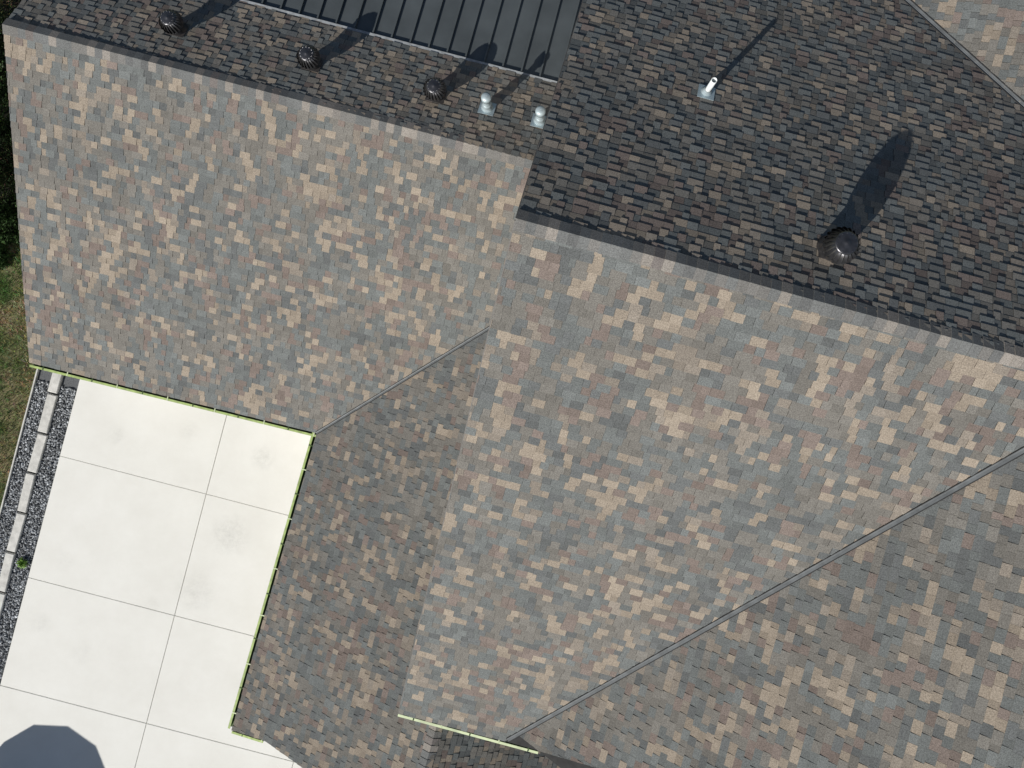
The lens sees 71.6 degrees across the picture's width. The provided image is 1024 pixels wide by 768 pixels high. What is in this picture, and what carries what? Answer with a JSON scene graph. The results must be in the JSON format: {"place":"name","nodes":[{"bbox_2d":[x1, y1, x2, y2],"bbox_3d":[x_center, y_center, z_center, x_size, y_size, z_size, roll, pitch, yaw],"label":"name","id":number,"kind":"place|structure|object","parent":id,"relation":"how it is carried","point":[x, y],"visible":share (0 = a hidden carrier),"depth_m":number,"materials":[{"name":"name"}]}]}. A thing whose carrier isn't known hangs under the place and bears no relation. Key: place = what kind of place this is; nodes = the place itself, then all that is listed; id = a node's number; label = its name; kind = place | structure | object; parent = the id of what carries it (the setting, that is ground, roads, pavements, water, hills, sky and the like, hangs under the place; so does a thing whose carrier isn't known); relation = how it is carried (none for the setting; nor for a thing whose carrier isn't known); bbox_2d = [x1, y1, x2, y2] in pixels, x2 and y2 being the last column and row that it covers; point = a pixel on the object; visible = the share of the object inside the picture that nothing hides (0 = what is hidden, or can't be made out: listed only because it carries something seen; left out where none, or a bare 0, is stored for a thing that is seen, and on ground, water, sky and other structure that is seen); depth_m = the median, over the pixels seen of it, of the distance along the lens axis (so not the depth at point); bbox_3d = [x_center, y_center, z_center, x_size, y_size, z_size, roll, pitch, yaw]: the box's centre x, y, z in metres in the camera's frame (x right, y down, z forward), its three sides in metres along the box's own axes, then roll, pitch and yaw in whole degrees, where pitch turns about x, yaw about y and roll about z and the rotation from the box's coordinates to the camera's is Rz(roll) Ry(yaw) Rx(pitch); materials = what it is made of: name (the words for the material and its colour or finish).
{"place":"outdoors","nodes":[
{"label":"outdoors","id":0,"kind":"place"},
{"bbox_2d":[0,0,35,507],"bbox_3d":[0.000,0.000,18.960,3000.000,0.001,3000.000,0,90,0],"label":"lawn","id":1,"kind":"structure","parent":0,"point":[9,347],"depth_m":18.96,"materials":[{"name":"plant"}]},
{"bbox_2d":[0,243,10,269],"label":"shrub","id":2,"kind":"object","parent":1,"relation":"on","point":[4,255],"visible":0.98,"depth_m":18.80,"materials":[{"name":"green plant"}]},
{"bbox_2d":[0,0,20,235],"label":"mulch bed","id":3,"kind":"object","parent":1,"relation":"on","point":[14,2],"depth_m":18.95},
{"bbox_2d":[0,41,8,110],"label":"shrub","id":4,"kind":"object","parent":3,"relation":"on","point":[5,72],"visible":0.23,"depth_m":18.33,"materials":[{"name":"green plant"}]},
{"bbox_2d":[0,75,11,150],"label":"shrub","id":5,"kind":"object","parent":3,"relation":"on","point":[3,101],"visible":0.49,"depth_m":18.50,"materials":[{"name":"green plant"}]},
{"bbox_2d":[0,5,11,71],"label":"shrub","id":6,"kind":"object","parent":3,"relation":"on","point":[1,22],"visible":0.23,"depth_m":18.54,"materials":[{"name":"green plant"}]},
{"bbox_2d":[0,121,14,184],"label":"shrub","id":7,"kind":"object","parent":3,"relation":"on","point":[3,139],"visible":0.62,"depth_m":18.48,"materials":[{"name":"green plant"}]},
{"bbox_2d":[0,161,16,226],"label":"shrub","id":8,"kind":"object","parent":3,"relation":"on","point":[12,184],"visible":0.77,"depth_m":18.57,"materials":[{"name":"green plant"}]},
{"bbox_2d":[0,203,18,245],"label":"shrub","id":9,"kind":"object","parent":3,"relation":"on","point":[11,217],"visible":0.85,"depth_m":18.60,"materials":[{"name":"green plant"}]},
{"bbox_2d":[0,373,63,619],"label":"concrete curb blocks","id":10,"kind":"structure","parent":1,"relation":"on","point":[34,467],"depth_m":18.85,"materials":[{"name":"white concrete"}]},
{"bbox_2d":[0,370,79,683],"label":"gravel bed","id":11,"kind":"object","parent":1,"relation":"on","point":[40,498],"visible":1,"depth_m":18.92,"materials":[{"name":"grey gravel"}]},
{"bbox_2d":[0,369,39,519],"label":"lawn edging","id":12,"kind":"object","parent":11,"relation":"on","point":[19,438],"depth_m":18.87,"materials":[{"name":"concrete"}]},
{"bbox_2d":[16,557,28,568],"bbox_3d":[-13.003,4.767,18.850,0.329,0.100,0.326,30,90,0],"label":"weed plant","id":13,"kind":"object","parent":11,"relation":"on","point":[22,563],"visible":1,"depth_m":18.84,"materials":[{"name":"green plant"}]},
{"bbox_2d":[0,379,310,767],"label":"concrete patio","id":14,"kind":"structure","parent":0,"point":[157,546],"depth_m":18.90,"materials":[{"name":"white concrete"}]},
{"bbox_2d":[4,34,529,432],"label":"roof slope","id":15,"kind":"structure","parent":0,"point":[153,224],"depth_m":14.18,"materials":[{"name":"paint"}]},
{"bbox_2d":[9,0,556,160],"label":"roof slope","id":16,"kind":"structure","parent":0,"point":[249,42],"depth_m":13.38,"materials":[{"name":"paint"}]},
{"bbox_2d":[61,63,524,414],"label":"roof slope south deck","id":17,"kind":"structure","parent":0,"point":[386,255],"depth_m":13.94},
{"bbox_2d":[29,364,315,436],"bbox_3d":[-7.622,0.358,16.011,6.650,0.122,0.096,14,90,0],"label":"gutter","id":18,"kind":"object","parent":17,"relation":"hanging from","point":[187,403],"visible":0.89,"depth_m":15.97,"materials":[{"name":"green metal"}]},
{"bbox_2d":[316,326,488,431],"bbox_3d":[-2.372,-0.083,15.137,4.681,1.535,0.015,-30,90,0],"label":"valley flashing edge","id":19,"kind":"object","parent":17,"relation":"attached to","point":[403,378],"visible":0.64,"depth_m":15.09,"materials":[{"name":"grey metal"}]},
{"bbox_2d":[300,25,545,158],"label":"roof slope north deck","id":20,"kind":"structure","parent":17,"relation":"on","point":[464,104],"depth_m":13.38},
{"bbox_2d":[158,9,189,37],"bbox_3d":[-6.304,-6.699,13.217,0.436,0.545,0.438,0,90,0],"label":"roof turbine vent","id":21,"kind":"object","parent":20,"relation":"on","point":[170,21],"visible":0.98,"depth_m":13.05,"materials":[{"name":"brown metal"}]},
{"bbox_2d":[2,18,534,168],"bbox_3d":[-4.216,-5.270,13.019,10.519,0.119,0.306,14,90,0],"label":"ridge cap","id":22,"kind":"object","parent":20,"relation":"on","point":[163,66],"visible":0.97,"depth_m":13.01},
{"bbox_2d":[296,45,323,72],"bbox_3d":[-3.760,-6.041,13.209,0.436,0.545,0.438,0,90,0],"label":"roof turbine vent","id":23,"kind":"object","parent":20,"relation":"on","point":[309,58],"visible":1,"depth_m":13.03,"materials":[{"name":"brown metal"}]},
{"bbox_2d":[241,0,556,82],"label":"roof transition flashing","id":24,"kind":"object","parent":20,"relation":"attached to","point":[388,38],"visible":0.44,"depth_m":13.86,"materials":[{"name":"metal"}]},
{"bbox_2d":[248,0,581,80],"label":"metal roof sheet","id":25,"kind":"object","parent":20,"relation":"attached to","point":[483,31],"depth_m":14.01,"materials":[{"name":"grey metal"}]},
{"bbox_2d":[298,0,304,13],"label":"metal roof seam","id":26,"kind":"object","parent":25,"relation":"on","point":[301,6],"visible":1,"depth_m":13.92,"materials":[{"name":"grey metal"}]},
{"bbox_2d":[316,0,324,18],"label":"metal roof seam","id":27,"kind":"object","parent":25,"relation":"on","point":[320,9],"visible":1,"depth_m":13.93,"materials":[{"name":"grey metal"}]},
{"bbox_2d":[335,0,344,23],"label":"metal roof seam","id":28,"kind":"object","parent":25,"relation":"on","point":[339,12],"visible":1,"depth_m":13.93,"materials":[{"name":"grey metal"}]},
{"bbox_2d":[353,0,363,28],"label":"metal roof seam","id":29,"kind":"object","parent":25,"relation":"on","point":[359,12],"visible":1,"depth_m":13.94,"materials":[{"name":"grey metal"}]},
{"bbox_2d":[372,0,383,32],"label":"metal roof seam","id":30,"kind":"object","parent":25,"relation":"on","point":[378,15],"visible":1,"depth_m":13.95,"materials":[{"name":"grey metal"}]},
{"bbox_2d":[390,0,403,37],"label":"metal roof seam","id":31,"kind":"object","parent":25,"relation":"on","point":[397,18],"visible":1,"depth_m":13.95,"materials":[{"name":"grey metal"}]},
{"bbox_2d":[409,0,423,42],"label":"metal roof seam","id":32,"kind":"object","parent":25,"relation":"on","point":[416,21],"visible":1,"depth_m":13.96,"materials":[{"name":"grey metal"}]},
{"bbox_2d":[428,0,442,47],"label":"metal roof seam","id":33,"kind":"object","parent":25,"relation":"on","point":[435,23],"visible":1,"depth_m":13.96,"materials":[{"name":"grey metal"}]},
{"bbox_2d":[446,0,462,52],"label":"metal roof seam","id":34,"kind":"object","parent":25,"relation":"on","point":[454,26],"visible":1,"depth_m":13.97,"materials":[{"name":"grey metal"}]},
{"bbox_2d":[465,0,482,57],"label":"metal roof seam","id":35,"kind":"object","parent":25,"relation":"on","point":[478,11],"visible":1,"depth_m":13.97,"materials":[{"name":"grey metal"}]},
{"bbox_2d":[483,0,501,61],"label":"metal roof seam","id":36,"kind":"object","parent":25,"relation":"on","point":[492,30],"visible":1,"depth_m":13.98,"materials":[{"name":"grey metal"}]},
{"bbox_2d":[502,0,521,66],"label":"metal roof seam","id":37,"kind":"object","parent":25,"relation":"on","point":[511,33],"visible":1,"depth_m":13.98,"materials":[{"name":"grey metal"}]},
{"bbox_2d":[520,0,540,71],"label":"metal roof seam","id":38,"kind":"object","parent":25,"relation":"on","point":[530,36],"visible":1,"depth_m":13.99,"materials":[{"name":"black metal"}]},
{"bbox_2d":[539,0,560,76],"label":"metal roof seam","id":39,"kind":"object","parent":25,"relation":"on","point":[549,38],"visible":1,"depth_m":14.00,"materials":[{"name":"black metal"}]},
{"bbox_2d":[558,0,579,77],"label":"metal roof seam","id":40,"kind":"object","parent":25,"relation":"on","point":[570,33],"visible":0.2,"depth_m":14.03,"materials":[{"name":"black metal"}]},
{"bbox_2d":[423,77,446,103],"bbox_3d":[-1.430,-5.448,13.205,0.438,0.545,0.436,0,90,0],"label":"roof turbine vent","id":41,"kind":"object","parent":20,"relation":"on","point":[434,90],"visible":0.99,"depth_m":13.02,"materials":[{"name":"brown metal"}]},
{"bbox_2d":[478,92,496,115],"bbox_3d":[-0.469,-5.198,13.139,0.300,0.612,0.294,14,90,0],"label":"roof vent pipe","id":42,"kind":"object","parent":20,"relation":"on","point":[487,106],"visible":1,"depth_m":13.20,"materials":[{"name":"silver metal"}]},
{"bbox_2d":[530,106,546,128],"bbox_3d":[0.517,-4.952,13.139,0.300,0.612,0.294,14,90,0],"label":"roof vent pipe","id":43,"kind":"object","parent":20,"relation":"on","point":[538,118],"visible":0.98,"depth_m":13.19,"materials":[{"name":"silver metal"}]},
{"bbox_2d":[270,335,484,754],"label":"roof","id":44,"kind":"structure","parent":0,"point":[392,470],"depth_m":14.87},
{"bbox_2d":[426,728,559,767],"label":"roof slope wing","id":45,"kind":"structure","parent":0,"point":[457,750],"depth_m":14.43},
{"bbox_2d":[528,0,871,283],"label":"roof","id":46,"kind":"structure","parent":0,"point":[652,125],"depth_m":10.33,"materials":[{"name":"black"}]},
{"bbox_2d":[514,0,582,220],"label":"rake edge","id":47,"kind":"object","parent":46,"relation":"attached to","point":[548,112],"visible":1,"depth_m":10.31,"materials":[{"name":"paint"}]},
{"bbox_2d":[697,77,716,100],"bbox_3d":[2.961,-4.446,10.634,0.260,0.494,0.252,15,90,0],"label":"plumbing vent pipe","id":48,"kind":"object","parent":46,"relation":"on","point":[707,91],"visible":1,"depth_m":10.76,"materials":[{"name":"plastic"}]},
{"bbox_2d":[513,209,1023,369],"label":"ridge cap","id":49,"kind":"object","parent":46,"relation":"on","point":[690,267],"visible":1,"depth_m":9.37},
{"bbox_2d":[816,226,860,263],"bbox_3d":[4.375,-1.842,9.541,0.504,0.609,0.502,0,90,0],"label":"roof turbine vent","id":50,"kind":"object","parent":46,"relation":"on","point":[839,245],"visible":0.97,"depth_m":9.32,"materials":[{"name":"brown metal"}]},
{"bbox_2d":[904,0,1023,108],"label":"valley flashing far edge","id":51,"kind":"object","parent":46,"relation":"attached to","point":[965,55],"visible":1,"depth_m":11.95,"materials":[{"name":"grey metal"}]},
{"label":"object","id":52,"kind":"object","parent":46,"relation":"attached to","visible":0},
{"bbox_2d":[905,0,1023,106],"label":"valley flashing","id":53,"kind":"object","parent":52,"relation":"attached to","point":[965,52],"visible":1,"depth_m":11.97,"materials":[{"name":"metal"}]},
{"bbox_2d":[910,0,1023,101],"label":"valley flashing far edge","id":54,"kind":"object","parent":52,"relation":"attached to","point":[968,51],"visible":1,"depth_m":11.95,"materials":[{"name":"grey metal"}]},
{"bbox_2d":[398,230,1023,740],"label":"roof slope","id":55,"kind":"structure","parent":0,"point":[888,428],"depth_m":10.59,"materials":[{"name":"paint"}]},
{"bbox_2d":[519,0,1023,350],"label":"roof slope","id":56,"kind":"structure","parent":0,"point":[910,129],"depth_m":10.49,"materials":[{"name":"paint"}]},
{"bbox_2d":[520,455,1023,767],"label":"roof","id":57,"kind":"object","parent":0,"point":[661,715],"visible":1,"depth_m":10.64,"materials":[{"name":"paint"}]},
{"bbox_2d":[912,0,1023,101],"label":"roof slope","id":58,"kind":"structure","parent":0,"point":[989,34],"depth_m":11.87,"materials":[{"name":"paint"}]},
{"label":"wall wing","id":59,"kind":"object","parent":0,"visible":0},
{"bbox_2d":[231,331,487,767],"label":"roof slope wing","id":60,"kind":"structure","parent":59,"relation":"on","point":[305,688],"depth_m":15.02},
{"bbox_2d":[232,731,262,742],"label":"gutter wing end","id":61,"kind":"structure","parent":60,"relation":"hanging from","point":[245,736],"depth_m":15.82,"materials":[{"name":"green metal"}]},
{"bbox_2d":[228,432,314,728],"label":"gutter wing","id":62,"kind":"structure","parent":60,"relation":"hanging from","point":[273,575],"depth_m":16.00,"materials":[{"name":"metal"}]},
{"bbox_2d":[316,327,488,433],"bbox_3d":[-2.353,-0.058,15.139,4.686,1.532,0.060,-30,90,0],"label":"valley flashing","id":63,"kind":"object","parent":60,"relation":"attached to","point":[407,377],"visible":0.64,"depth_m":15.11,"materials":[{"name":"metal"}]},
{"bbox_2d":[318,330,487,433],"bbox_3d":[-2.341,-0.029,15.137,4.681,1.535,0.015,-30,90,0],"label":"valley flashing edge","id":64,"kind":"object","parent":60,"relation":"attached to","point":[403,381],"visible":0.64,"depth_m":15.12,"materials":[{"name":"grey metal"}]},
{"bbox_2d":[417,725,442,767],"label":"ridge cap wing","id":65,"kind":"structure","parent":60,"relation":"on","point":[433,737],"depth_m":13.97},
{"bbox_2d":[400,236,973,737],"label":"roof slope upper south deck","id":66,"kind":"structure","parent":60,"relation":"on","point":[560,474],"depth_m":10.86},
{"bbox_2d":[398,218,515,710],"bbox_3d":[-1.072,2.086,11.622,0.030,4.447,8.873,15,90,0],"label":"rake edge","id":67,"kind":"object","parent":66,"relation":"attached to","point":[460,449],"visible":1,"depth_m":11.00,"materials":[{"name":"paint"}]},
{"bbox_2d":[398,714,537,753],"bbox_3d":[-0.855,6.802,13.868,2.825,0.107,0.076,15,90,0],"label":"gutter","id":68,"kind":"object","parent":66,"relation":"hanging from","point":[505,743],"visible":0.65,"depth_m":13.82,"materials":[{"name":"metal"}]},
{"bbox_2d":[506,462,1023,767],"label":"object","id":69,"kind":"structure","parent":66,"relation":"attached to","point":[556,760],"depth_m":11.67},
{"bbox_2d":[506,446,1023,738],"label":"valley flashing large edge","id":70,"kind":"object","parent":66,"relation":"attached to","point":[779,584],"visible":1,"depth_m":11.33,"materials":[{"name":"grey metal"}]},
{"bbox_2d":[507,448,1023,741],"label":"valley flashing","id":71,"kind":"object","parent":66,"relation":"attached to","point":[852,546],"visible":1,"depth_m":11.35,"materials":[{"name":"metal"}]},
{"bbox_2d":[509,453,1023,741],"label":"valley flashing large edge","id":72,"kind":"object","parent":66,"relation":"attached to","point":[781,589],"visible":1,"depth_m":11.33,"materials":[{"name":"grey metal"}]}
]}

